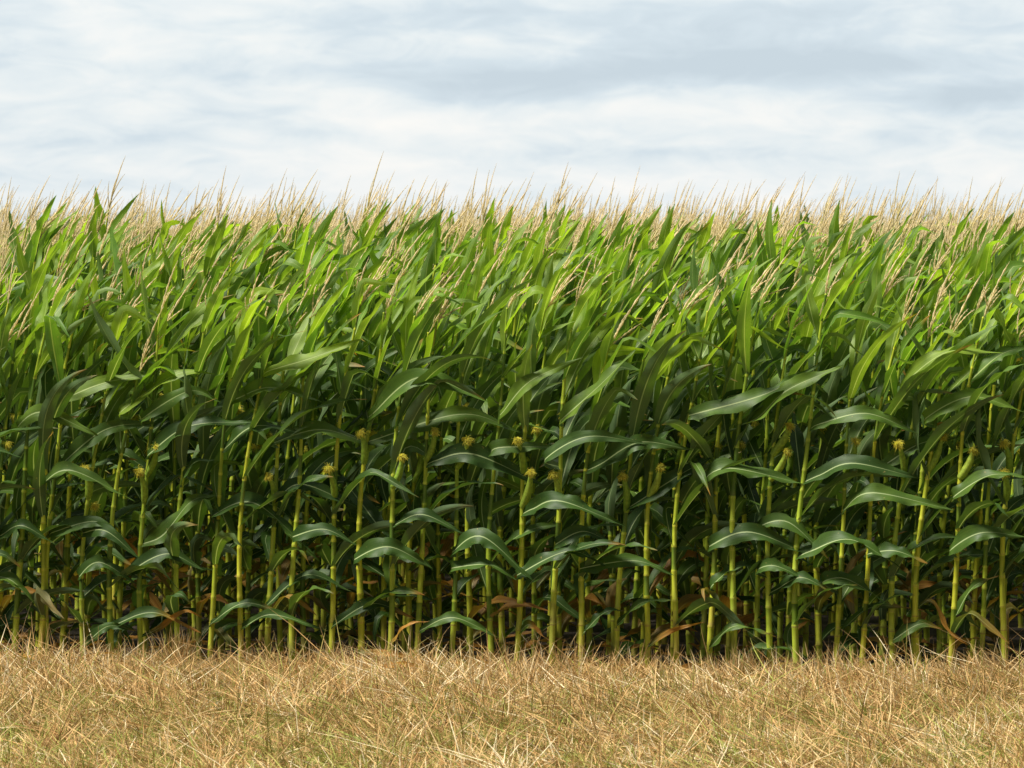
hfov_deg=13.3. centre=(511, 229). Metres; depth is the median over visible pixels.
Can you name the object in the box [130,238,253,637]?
corn plant
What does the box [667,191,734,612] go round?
corn plant
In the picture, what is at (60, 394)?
corn plant
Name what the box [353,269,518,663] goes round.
corn plant
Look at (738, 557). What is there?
corn plant
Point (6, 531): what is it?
corn plant
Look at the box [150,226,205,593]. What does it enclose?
corn plant
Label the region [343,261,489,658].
corn plant
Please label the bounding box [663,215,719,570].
corn plant
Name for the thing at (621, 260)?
corn plant
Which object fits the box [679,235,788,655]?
corn plant
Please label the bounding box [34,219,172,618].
corn plant
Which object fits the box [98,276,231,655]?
corn plant
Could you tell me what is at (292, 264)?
corn plant
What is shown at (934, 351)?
corn plant
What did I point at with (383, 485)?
corn plant
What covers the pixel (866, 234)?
corn plant
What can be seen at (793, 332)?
corn plant
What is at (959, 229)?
corn plant
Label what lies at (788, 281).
corn plant
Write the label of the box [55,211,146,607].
corn plant
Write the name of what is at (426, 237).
corn plant
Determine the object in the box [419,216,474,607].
corn plant
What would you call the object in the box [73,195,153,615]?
corn plant
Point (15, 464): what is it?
corn plant
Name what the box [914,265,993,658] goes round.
corn plant
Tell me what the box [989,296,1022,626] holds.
corn plant
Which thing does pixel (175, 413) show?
corn plant
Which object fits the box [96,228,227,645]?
corn plant
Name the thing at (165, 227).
corn plant
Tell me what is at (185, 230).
corn plant
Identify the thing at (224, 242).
corn plant
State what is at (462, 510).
corn plant
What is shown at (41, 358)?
corn plant
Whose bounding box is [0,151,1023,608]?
corn field
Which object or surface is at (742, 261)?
corn plant
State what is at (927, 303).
corn plant
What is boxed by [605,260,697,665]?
corn plant
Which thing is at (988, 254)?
corn plant
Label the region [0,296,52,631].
corn plant
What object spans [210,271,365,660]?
corn plant
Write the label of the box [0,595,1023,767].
dry grass
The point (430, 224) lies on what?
corn plant
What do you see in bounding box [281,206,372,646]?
corn plant
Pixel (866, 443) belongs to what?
corn plant
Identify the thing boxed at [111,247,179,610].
corn plant
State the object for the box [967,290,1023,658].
corn plant
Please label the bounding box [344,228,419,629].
corn plant
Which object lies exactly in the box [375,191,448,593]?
corn plant
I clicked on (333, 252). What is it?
corn plant
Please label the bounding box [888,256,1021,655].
corn plant
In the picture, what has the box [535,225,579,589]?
corn plant
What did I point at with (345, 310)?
corn plant
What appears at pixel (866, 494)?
corn plant
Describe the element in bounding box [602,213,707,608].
corn plant
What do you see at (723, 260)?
corn plant
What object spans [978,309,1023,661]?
corn plant
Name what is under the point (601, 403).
corn plant
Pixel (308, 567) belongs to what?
corn plant
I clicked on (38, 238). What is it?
corn plant
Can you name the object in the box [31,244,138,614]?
corn plant
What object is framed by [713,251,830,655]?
corn plant
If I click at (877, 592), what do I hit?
corn plant
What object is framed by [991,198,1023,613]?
corn plant
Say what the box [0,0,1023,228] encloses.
sky
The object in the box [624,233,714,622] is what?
corn plant
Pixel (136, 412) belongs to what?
corn plant
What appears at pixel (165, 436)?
corn plant
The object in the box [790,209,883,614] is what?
corn plant
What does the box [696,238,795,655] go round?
corn plant
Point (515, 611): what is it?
corn plant
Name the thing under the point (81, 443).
corn plant
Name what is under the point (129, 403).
corn plant
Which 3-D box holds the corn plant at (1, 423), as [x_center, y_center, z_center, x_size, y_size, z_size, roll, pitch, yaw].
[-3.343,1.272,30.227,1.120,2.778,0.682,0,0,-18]
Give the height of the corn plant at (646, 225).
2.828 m
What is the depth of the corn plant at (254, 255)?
30.70 m
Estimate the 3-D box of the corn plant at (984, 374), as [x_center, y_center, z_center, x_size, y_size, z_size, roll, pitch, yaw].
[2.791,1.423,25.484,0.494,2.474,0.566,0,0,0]
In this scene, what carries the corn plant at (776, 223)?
on the ground at (598, 629)
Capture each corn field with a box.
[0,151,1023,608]
[0,177,1023,250]
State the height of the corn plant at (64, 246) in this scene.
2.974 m
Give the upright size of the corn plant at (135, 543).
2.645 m
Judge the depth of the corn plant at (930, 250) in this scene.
30.09 m
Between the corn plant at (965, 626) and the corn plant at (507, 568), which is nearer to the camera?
the corn plant at (965, 626)
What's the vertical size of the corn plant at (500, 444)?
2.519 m
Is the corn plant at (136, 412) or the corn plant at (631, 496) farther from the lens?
the corn plant at (631, 496)
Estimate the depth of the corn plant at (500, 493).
26.74 m
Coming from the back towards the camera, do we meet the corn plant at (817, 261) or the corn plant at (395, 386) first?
the corn plant at (817, 261)
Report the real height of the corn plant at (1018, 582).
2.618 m
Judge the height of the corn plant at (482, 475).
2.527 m
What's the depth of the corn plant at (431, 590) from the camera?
27.54 m
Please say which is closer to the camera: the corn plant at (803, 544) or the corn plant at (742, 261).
the corn plant at (803, 544)
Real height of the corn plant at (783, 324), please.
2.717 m
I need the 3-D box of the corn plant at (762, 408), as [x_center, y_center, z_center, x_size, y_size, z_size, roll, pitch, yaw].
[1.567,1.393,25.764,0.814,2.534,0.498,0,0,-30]
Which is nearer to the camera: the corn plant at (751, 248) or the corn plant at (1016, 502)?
the corn plant at (1016, 502)
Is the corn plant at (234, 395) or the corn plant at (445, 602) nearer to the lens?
the corn plant at (234, 395)
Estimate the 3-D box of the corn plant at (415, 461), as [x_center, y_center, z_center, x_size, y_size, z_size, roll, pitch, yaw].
[-0.612,1.484,26.782,1.195,2.354,0.663,0,0,26]
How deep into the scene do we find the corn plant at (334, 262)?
30.65 m
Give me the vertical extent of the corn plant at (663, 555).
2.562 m
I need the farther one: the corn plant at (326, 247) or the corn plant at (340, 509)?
the corn plant at (326, 247)
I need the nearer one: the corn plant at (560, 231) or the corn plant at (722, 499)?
the corn plant at (722, 499)
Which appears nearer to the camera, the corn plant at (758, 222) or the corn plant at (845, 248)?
the corn plant at (845, 248)
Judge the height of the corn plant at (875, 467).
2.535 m
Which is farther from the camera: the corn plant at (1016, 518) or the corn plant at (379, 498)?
the corn plant at (379, 498)
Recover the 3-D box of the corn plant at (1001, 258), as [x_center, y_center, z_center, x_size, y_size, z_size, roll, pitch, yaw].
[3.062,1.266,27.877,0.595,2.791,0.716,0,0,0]
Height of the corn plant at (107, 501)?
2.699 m
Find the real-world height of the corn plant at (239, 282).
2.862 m
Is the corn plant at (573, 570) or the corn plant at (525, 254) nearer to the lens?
the corn plant at (525, 254)
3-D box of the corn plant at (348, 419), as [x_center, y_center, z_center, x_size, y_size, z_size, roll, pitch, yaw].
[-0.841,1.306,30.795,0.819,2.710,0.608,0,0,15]
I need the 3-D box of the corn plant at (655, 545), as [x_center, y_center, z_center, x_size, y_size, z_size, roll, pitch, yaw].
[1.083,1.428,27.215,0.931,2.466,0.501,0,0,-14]
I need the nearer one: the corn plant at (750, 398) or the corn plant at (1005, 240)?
the corn plant at (750, 398)
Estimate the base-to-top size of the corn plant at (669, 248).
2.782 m
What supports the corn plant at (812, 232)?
on the ground at (598, 629)
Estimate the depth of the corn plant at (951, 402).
25.63 m
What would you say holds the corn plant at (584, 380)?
on the ground at (598, 629)
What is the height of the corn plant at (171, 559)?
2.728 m
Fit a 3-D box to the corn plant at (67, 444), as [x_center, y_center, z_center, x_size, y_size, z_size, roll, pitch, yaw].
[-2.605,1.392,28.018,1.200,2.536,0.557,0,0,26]
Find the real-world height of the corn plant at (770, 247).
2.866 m
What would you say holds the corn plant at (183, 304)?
on the ground at (598, 629)
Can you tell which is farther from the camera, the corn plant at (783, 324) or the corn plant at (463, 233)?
the corn plant at (463, 233)
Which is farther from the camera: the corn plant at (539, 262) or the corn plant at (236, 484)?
the corn plant at (236, 484)
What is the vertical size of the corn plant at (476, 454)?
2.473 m
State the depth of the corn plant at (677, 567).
28.86 m
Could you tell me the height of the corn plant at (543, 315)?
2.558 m
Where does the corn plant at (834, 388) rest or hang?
on the ground at (598, 629)
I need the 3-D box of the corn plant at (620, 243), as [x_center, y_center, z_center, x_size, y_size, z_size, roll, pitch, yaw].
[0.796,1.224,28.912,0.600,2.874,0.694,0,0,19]
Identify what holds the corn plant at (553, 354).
on the ground at (598, 629)
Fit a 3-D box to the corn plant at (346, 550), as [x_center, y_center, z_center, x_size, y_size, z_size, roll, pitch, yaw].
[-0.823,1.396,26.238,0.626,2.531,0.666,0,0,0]
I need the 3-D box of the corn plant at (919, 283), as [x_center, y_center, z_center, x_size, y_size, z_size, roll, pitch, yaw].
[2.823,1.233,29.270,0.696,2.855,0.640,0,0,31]
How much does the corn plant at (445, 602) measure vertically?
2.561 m
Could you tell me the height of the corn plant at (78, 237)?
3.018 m
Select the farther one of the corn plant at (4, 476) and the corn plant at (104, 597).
the corn plant at (4, 476)
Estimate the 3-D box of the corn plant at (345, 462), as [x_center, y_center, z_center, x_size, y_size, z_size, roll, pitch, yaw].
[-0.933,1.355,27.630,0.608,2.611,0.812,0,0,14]
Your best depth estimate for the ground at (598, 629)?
28.55 m
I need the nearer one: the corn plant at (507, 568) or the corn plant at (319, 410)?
the corn plant at (319, 410)
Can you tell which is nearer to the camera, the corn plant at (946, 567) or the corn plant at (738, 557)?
the corn plant at (738, 557)
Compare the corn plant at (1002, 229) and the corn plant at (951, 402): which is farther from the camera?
the corn plant at (1002, 229)
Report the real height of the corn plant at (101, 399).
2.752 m
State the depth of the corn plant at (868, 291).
27.17 m
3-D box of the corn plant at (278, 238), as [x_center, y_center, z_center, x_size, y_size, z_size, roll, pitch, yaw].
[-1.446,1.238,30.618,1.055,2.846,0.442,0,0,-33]
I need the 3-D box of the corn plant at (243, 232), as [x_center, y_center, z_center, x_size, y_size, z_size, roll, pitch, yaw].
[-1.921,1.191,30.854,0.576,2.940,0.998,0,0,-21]
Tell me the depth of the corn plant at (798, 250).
29.42 m
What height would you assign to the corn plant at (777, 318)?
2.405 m
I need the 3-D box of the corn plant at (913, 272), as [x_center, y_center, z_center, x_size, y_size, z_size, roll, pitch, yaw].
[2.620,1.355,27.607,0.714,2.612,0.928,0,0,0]
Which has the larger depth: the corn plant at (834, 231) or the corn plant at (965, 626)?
the corn plant at (834, 231)
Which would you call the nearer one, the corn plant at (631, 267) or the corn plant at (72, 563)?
the corn plant at (631, 267)
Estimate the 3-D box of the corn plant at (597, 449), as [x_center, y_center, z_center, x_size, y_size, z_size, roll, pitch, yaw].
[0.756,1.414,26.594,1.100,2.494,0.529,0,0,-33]
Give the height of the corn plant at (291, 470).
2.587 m
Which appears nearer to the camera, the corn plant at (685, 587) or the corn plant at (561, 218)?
the corn plant at (685, 587)
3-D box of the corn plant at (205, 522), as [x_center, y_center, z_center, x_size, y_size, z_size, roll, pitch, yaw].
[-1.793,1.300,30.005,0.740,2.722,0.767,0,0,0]
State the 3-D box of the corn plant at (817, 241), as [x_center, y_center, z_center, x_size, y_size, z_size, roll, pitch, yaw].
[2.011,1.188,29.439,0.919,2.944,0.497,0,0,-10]
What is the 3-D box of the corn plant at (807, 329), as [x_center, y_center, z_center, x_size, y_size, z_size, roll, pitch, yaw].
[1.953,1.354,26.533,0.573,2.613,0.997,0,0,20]
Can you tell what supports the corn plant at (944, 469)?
on the ground at (598, 629)
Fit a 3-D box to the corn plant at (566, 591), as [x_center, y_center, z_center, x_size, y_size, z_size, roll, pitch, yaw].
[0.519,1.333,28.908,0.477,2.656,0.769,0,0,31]
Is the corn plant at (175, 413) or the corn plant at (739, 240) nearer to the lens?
the corn plant at (175, 413)
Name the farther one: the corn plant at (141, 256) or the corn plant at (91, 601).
the corn plant at (141, 256)
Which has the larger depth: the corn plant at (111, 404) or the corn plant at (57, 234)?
the corn plant at (57, 234)
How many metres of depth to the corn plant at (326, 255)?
29.97 m
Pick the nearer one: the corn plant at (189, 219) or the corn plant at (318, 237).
the corn plant at (318, 237)
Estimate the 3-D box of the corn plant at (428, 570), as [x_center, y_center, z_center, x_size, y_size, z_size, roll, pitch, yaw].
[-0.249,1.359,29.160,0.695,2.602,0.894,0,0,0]
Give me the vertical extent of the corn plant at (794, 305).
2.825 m
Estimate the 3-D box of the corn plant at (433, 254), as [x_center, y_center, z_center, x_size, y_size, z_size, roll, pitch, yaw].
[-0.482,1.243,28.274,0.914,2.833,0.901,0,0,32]
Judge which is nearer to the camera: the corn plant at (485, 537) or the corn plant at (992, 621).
the corn plant at (485, 537)
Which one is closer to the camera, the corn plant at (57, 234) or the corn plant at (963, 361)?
the corn plant at (963, 361)
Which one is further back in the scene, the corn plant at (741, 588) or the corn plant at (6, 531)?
the corn plant at (741, 588)
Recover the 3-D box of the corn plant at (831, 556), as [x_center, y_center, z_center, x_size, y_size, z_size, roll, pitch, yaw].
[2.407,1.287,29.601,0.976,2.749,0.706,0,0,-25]
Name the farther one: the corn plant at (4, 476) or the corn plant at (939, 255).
the corn plant at (4, 476)
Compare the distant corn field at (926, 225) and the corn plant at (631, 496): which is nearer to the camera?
the corn plant at (631, 496)
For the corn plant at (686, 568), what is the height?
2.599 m
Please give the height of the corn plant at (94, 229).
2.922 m
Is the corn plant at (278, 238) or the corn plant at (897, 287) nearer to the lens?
the corn plant at (897, 287)
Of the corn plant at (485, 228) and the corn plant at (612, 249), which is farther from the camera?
the corn plant at (485, 228)
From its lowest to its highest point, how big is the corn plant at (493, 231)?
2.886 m
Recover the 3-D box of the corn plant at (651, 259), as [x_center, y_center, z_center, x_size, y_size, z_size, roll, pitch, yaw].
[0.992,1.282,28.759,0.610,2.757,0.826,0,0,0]
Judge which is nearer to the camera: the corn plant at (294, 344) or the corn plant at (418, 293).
the corn plant at (294, 344)
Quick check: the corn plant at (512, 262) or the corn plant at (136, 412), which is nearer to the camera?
the corn plant at (136, 412)
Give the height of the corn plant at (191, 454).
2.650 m
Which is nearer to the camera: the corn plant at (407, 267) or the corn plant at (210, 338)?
the corn plant at (210, 338)
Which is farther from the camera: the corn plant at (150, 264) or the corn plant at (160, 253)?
the corn plant at (150, 264)
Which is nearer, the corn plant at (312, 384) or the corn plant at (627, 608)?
the corn plant at (312, 384)
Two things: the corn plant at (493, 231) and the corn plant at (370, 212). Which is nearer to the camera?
the corn plant at (493, 231)
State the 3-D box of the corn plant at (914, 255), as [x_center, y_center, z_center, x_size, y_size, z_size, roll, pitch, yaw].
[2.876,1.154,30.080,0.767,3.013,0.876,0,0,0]
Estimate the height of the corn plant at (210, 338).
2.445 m
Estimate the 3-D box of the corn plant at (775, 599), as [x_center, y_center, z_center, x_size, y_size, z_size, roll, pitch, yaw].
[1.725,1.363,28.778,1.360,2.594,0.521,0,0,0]
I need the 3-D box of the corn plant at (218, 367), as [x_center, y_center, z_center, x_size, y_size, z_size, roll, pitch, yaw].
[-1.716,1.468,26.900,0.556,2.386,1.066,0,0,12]
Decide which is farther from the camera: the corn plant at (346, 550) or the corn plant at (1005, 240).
the corn plant at (1005, 240)
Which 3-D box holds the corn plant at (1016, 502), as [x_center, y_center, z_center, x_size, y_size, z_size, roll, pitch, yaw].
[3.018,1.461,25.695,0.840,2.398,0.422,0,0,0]
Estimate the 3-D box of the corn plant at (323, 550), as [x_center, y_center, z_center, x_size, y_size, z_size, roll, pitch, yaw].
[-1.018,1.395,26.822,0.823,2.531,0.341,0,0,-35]
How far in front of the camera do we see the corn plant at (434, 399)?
27.56 m
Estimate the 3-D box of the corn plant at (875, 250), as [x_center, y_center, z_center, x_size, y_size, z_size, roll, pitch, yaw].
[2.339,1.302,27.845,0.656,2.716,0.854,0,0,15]
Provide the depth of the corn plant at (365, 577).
30.67 m
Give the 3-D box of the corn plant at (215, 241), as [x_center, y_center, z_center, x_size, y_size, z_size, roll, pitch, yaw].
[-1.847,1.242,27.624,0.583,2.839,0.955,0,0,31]
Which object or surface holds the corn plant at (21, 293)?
on the ground at (598, 629)
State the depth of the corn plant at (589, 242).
28.17 m
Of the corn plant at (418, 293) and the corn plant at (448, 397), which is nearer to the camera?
the corn plant at (448, 397)
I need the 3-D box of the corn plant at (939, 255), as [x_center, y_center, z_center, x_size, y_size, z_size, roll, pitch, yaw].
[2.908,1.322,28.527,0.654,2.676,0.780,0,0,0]
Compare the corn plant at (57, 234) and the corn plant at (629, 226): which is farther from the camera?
the corn plant at (57, 234)
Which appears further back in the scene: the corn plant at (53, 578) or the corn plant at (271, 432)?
the corn plant at (53, 578)
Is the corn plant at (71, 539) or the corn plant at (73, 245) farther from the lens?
the corn plant at (73, 245)
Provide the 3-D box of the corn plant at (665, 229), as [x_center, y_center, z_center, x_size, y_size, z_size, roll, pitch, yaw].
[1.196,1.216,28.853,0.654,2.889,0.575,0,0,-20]
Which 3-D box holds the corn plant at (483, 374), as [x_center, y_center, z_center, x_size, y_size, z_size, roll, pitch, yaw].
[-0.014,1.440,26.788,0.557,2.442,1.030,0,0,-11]
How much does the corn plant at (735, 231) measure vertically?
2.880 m
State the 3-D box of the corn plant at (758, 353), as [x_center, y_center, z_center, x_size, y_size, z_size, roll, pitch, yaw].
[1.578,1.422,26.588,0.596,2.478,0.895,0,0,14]
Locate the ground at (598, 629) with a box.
[1,529,1023,672]
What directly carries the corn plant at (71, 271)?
on the ground at (598, 629)
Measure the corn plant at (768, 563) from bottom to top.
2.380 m
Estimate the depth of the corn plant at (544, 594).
28.99 m
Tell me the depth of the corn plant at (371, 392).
29.82 m
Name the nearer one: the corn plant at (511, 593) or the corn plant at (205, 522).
the corn plant at (511, 593)
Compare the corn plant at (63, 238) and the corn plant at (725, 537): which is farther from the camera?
the corn plant at (63, 238)
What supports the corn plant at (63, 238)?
on the ground at (598, 629)
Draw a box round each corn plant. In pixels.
[0,215,73,588]
[0,233,121,603]
[0,235,101,642]
[0,254,181,654]
[0,259,97,657]
[0,272,92,651]
[0,286,93,641]
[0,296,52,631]
[1,192,109,624]
[1,201,58,572]
[2,186,106,587]
[3,203,75,594]
[9,196,72,634]
[20,269,157,656]
[21,261,146,654]
[26,196,108,581]
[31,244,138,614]
[32,268,152,657]
[34,184,112,606]
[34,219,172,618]
[34,231,120,646]
[34,251,143,631]
[46,196,141,620]
[49,191,99,585]
[52,196,82,560]
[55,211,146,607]
[59,194,139,618]
[59,278,192,652]
[61,223,160,600]
[70,220,136,606]
[71,214,125,594]
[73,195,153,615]
[74,219,193,618]
[84,265,186,651]
[84,276,276,652]
[88,258,250,661]
[92,240,234,650]
[93,225,144,594]
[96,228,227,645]
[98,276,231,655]
[100,224,154,586]
[105,231,280,643]
[106,306,212,658]
[108,215,191,587]
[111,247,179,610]
[112,234,221,645]
[123,245,194,622]
[124,229,160,589]
[127,205,220,605]
[129,187,247,595]
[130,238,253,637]
[149,186,228,573]
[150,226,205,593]
[155,219,236,602]
[158,204,287,647]
[164,266,267,646]
[169,197,252,528]
[170,224,231,587]
[176,217,319,649]
[176,236,258,636]
[177,186,236,616]
[183,237,219,581]
[188,232,252,591]
[190,276,277,658]
[201,200,300,636]
[201,223,263,616]
[201,250,258,616]
[202,191,273,576]
[203,216,318,620]
[207,273,320,660]
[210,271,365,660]
[210,281,332,656]
[215,205,289,528]
[220,219,342,637]
[231,222,289,614]
[234,225,392,593]
[235,187,289,510]
[235,194,354,595]
[238,272,362,659]
[244,255,398,661]
[251,287,300,611]
[255,192,298,584]
[258,269,343,649]
[263,286,376,657]
[264,203,365,638]
[276,243,364,654]
[277,205,330,589]
[281,198,344,595]
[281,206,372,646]
[281,228,400,631]
[286,222,366,636]
[287,205,371,618]
[288,262,375,659]
[291,196,325,573]
[291,268,449,639]
[300,253,402,640]
[302,215,354,599]
[308,210,359,594]
[313,241,375,624]
[316,282,511,655]
[320,238,391,650]
[322,252,425,653]
[327,251,422,649]
[331,185,407,618]
[332,238,487,645]
[337,223,441,639]
[337,225,394,607]
[338,201,434,639]
[341,266,464,658]
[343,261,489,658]
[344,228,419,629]
[347,186,384,262]
[353,236,410,618]
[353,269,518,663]
[362,180,440,572]
[363,215,416,583]
[370,204,497,640]
[373,217,438,623]
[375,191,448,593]
[375,222,474,605]
[378,263,543,656]
[389,182,457,485]
[395,223,460,619]
[397,272,546,657]
[400,249,501,651]
[411,225,453,599]
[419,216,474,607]
[423,269,499,629]
[424,190,485,614]
[425,191,529,630]
[425,222,522,649]
[428,215,515,610]
[432,247,521,639]
[433,197,482,562]
[437,182,540,593]
[439,229,570,620]
[442,274,573,651]
[449,245,535,659]
[450,198,522,594]
[456,238,530,637]
[459,213,570,650]
[464,266,541,660]
[466,259,586,660]
[469,255,581,658]
[474,212,527,605]
[474,229,525,587]
[477,185,549,620]
[482,214,536,631]
[494,207,586,641]
[494,216,617,652]
[503,202,553,568]
[505,185,573,596]
[508,210,592,627]
[512,251,624,662]
[515,195,607,598]
[516,206,604,641]
[529,241,619,664]
[530,211,602,572]
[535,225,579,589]
[536,185,606,612]
[537,212,600,628]
[539,211,643,641]
[539,231,706,654]
[542,255,648,664]
[547,236,645,651]
[555,245,634,631]
[556,249,646,661]
[562,477,633,621]
[563,203,629,597]
[564,259,701,663]
[570,190,607,568]
[573,280,690,665]
[576,211,652,642]
[577,217,662,653]
[583,205,702,609]
[590,199,652,632]
[593,190,653,612]
[596,187,658,591]
[597,229,648,618]
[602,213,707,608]
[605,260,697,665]
[613,277,722,663]
[615,206,658,578]
[617,217,685,529]
[617,217,697,628]
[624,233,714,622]
[629,261,730,655]
[631,210,721,654]
[633,229,717,637]
[634,204,699,559]
[634,283,751,665]
[635,211,701,580]
[644,266,726,667]
[647,275,799,664]
[649,195,716,597]
[654,204,758,642]
[660,248,726,643]
[662,251,819,668]
[662,254,828,668]
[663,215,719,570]
[664,221,740,612]
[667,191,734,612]
[668,252,761,609]
[669,240,766,666]
[678,196,782,633]
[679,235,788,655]
[696,181,764,613]
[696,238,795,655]
[697,214,799,589]
[700,217,781,593]
[701,251,843,666]
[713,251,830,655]
[719,261,824,666]
[721,254,794,643]
[722,183,788,588]
[722,198,861,637]
[724,246,838,634]
[735,187,796,573]
[736,188,827,594]
[739,219,794,594]
[740,276,865,667]
[743,189,839,623]
[745,277,863,666]
[748,205,839,598]
[749,207,824,628]
[752,199,824,624]
[760,195,844,588]
[763,265,904,656]
[766,229,860,643]
[768,259,884,656]
[779,222,877,624]
[783,252,920,667]
[785,239,883,666]
[789,244,958,663]
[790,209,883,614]
[797,198,902,634]
[797,212,846,593]
[802,218,883,623]
[809,243,951,656]
[812,216,903,643]
[813,246,919,667]
[815,190,927,580]
[820,277,952,664]
[824,222,924,634]
[828,233,914,635]
[833,259,922,657]
[847,266,1005,657]
[849,279,1004,668]
[858,217,917,625]
[858,258,971,667]
[859,196,902,535]
[866,274,1023,668]
[873,239,965,646]
[874,181,942,615]
[878,200,946,635]
[881,230,997,612]
[884,265,1023,669]
[887,203,951,620]
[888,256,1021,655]
[888,286,1003,668]
[889,207,968,611]
[898,213,939,616]
[900,239,977,646]
[906,270,1023,658]
[908,196,1013,605]
[909,228,974,607]
[910,234,964,548]
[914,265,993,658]
[922,257,1021,645]
[932,416,1000,597]
[946,209,1022,647]
[948,251,1023,663]
[948,263,1023,666]
[949,445,1023,650]
[954,193,1023,611]
[954,294,1023,666]
[955,192,1021,610]
[966,209,1023,594]
[966,226,1023,654]
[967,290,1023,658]
[976,260,1023,648]
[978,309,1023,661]
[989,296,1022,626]
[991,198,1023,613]
[996,400,1023,656]
[1007,301,1023,647]
[1011,409,1023,627]
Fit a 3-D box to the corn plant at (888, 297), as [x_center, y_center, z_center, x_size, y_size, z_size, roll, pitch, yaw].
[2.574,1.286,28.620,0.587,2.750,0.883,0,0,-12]
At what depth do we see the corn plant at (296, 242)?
29.20 m
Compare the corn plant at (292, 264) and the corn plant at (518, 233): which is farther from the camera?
the corn plant at (518, 233)
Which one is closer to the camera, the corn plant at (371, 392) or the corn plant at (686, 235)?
the corn plant at (371, 392)
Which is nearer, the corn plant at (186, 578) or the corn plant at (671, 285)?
the corn plant at (671, 285)
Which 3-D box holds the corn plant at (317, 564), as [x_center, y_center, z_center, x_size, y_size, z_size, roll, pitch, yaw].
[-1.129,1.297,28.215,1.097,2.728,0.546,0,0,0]
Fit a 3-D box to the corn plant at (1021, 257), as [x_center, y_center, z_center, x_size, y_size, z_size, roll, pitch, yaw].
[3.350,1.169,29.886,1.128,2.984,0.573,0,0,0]
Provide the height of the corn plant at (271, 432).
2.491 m
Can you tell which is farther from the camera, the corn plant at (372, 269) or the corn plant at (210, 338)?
the corn plant at (372, 269)
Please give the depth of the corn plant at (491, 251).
27.58 m
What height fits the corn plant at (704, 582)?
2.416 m
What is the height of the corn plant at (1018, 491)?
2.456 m
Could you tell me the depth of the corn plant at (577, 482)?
27.41 m
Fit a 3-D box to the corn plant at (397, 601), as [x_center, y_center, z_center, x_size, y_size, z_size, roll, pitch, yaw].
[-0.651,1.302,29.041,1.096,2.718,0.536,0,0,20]
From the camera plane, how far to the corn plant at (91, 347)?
27.09 m
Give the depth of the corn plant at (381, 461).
26.91 m
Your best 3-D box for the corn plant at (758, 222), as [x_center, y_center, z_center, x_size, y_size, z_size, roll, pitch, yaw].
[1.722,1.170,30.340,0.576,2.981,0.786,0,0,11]
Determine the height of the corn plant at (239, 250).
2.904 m
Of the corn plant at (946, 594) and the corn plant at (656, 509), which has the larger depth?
the corn plant at (946, 594)
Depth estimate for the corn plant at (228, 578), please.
26.93 m
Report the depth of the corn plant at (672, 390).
25.87 m
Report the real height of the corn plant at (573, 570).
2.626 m
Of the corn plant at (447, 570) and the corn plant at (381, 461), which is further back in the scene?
the corn plant at (447, 570)
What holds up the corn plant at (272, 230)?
on the ground at (598, 629)
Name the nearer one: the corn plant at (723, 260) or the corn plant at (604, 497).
the corn plant at (723, 260)
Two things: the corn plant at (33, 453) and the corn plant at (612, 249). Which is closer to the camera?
the corn plant at (33, 453)
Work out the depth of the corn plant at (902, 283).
27.17 m
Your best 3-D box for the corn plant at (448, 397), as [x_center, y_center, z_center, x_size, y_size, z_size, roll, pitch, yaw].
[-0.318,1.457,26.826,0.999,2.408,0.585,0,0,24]
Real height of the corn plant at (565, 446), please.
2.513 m
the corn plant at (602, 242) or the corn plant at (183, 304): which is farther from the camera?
the corn plant at (602, 242)
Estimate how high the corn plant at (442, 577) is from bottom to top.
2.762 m
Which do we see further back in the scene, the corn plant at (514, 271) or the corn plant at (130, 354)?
the corn plant at (514, 271)
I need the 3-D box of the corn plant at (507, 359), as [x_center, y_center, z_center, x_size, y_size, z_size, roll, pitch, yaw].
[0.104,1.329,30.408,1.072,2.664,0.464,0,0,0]
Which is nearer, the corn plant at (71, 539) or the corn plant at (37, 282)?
the corn plant at (37, 282)
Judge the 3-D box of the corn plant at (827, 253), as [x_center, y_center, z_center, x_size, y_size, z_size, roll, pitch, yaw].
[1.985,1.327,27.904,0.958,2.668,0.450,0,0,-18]
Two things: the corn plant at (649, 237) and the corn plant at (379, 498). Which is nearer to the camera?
the corn plant at (379, 498)
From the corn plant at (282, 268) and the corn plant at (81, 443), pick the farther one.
the corn plant at (282, 268)
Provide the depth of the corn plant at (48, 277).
28.63 m
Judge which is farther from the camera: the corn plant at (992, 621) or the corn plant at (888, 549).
the corn plant at (992, 621)
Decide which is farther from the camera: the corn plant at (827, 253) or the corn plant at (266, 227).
the corn plant at (266, 227)
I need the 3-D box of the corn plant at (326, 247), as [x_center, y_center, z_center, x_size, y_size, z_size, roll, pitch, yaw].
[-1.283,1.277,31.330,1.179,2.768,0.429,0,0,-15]
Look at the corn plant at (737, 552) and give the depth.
29.61 m
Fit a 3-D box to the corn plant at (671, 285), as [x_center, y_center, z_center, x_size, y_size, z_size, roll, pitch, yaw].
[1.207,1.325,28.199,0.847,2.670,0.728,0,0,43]
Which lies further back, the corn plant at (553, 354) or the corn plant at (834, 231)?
the corn plant at (834, 231)
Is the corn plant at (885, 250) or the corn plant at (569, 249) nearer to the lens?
the corn plant at (885, 250)
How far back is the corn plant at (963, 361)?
26.42 m
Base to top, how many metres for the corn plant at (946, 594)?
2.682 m
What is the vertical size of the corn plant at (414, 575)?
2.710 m
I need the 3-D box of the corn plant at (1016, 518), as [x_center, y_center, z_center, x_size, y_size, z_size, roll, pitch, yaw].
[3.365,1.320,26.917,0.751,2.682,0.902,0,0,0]
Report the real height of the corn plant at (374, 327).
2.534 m
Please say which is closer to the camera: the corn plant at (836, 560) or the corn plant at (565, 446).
the corn plant at (565, 446)

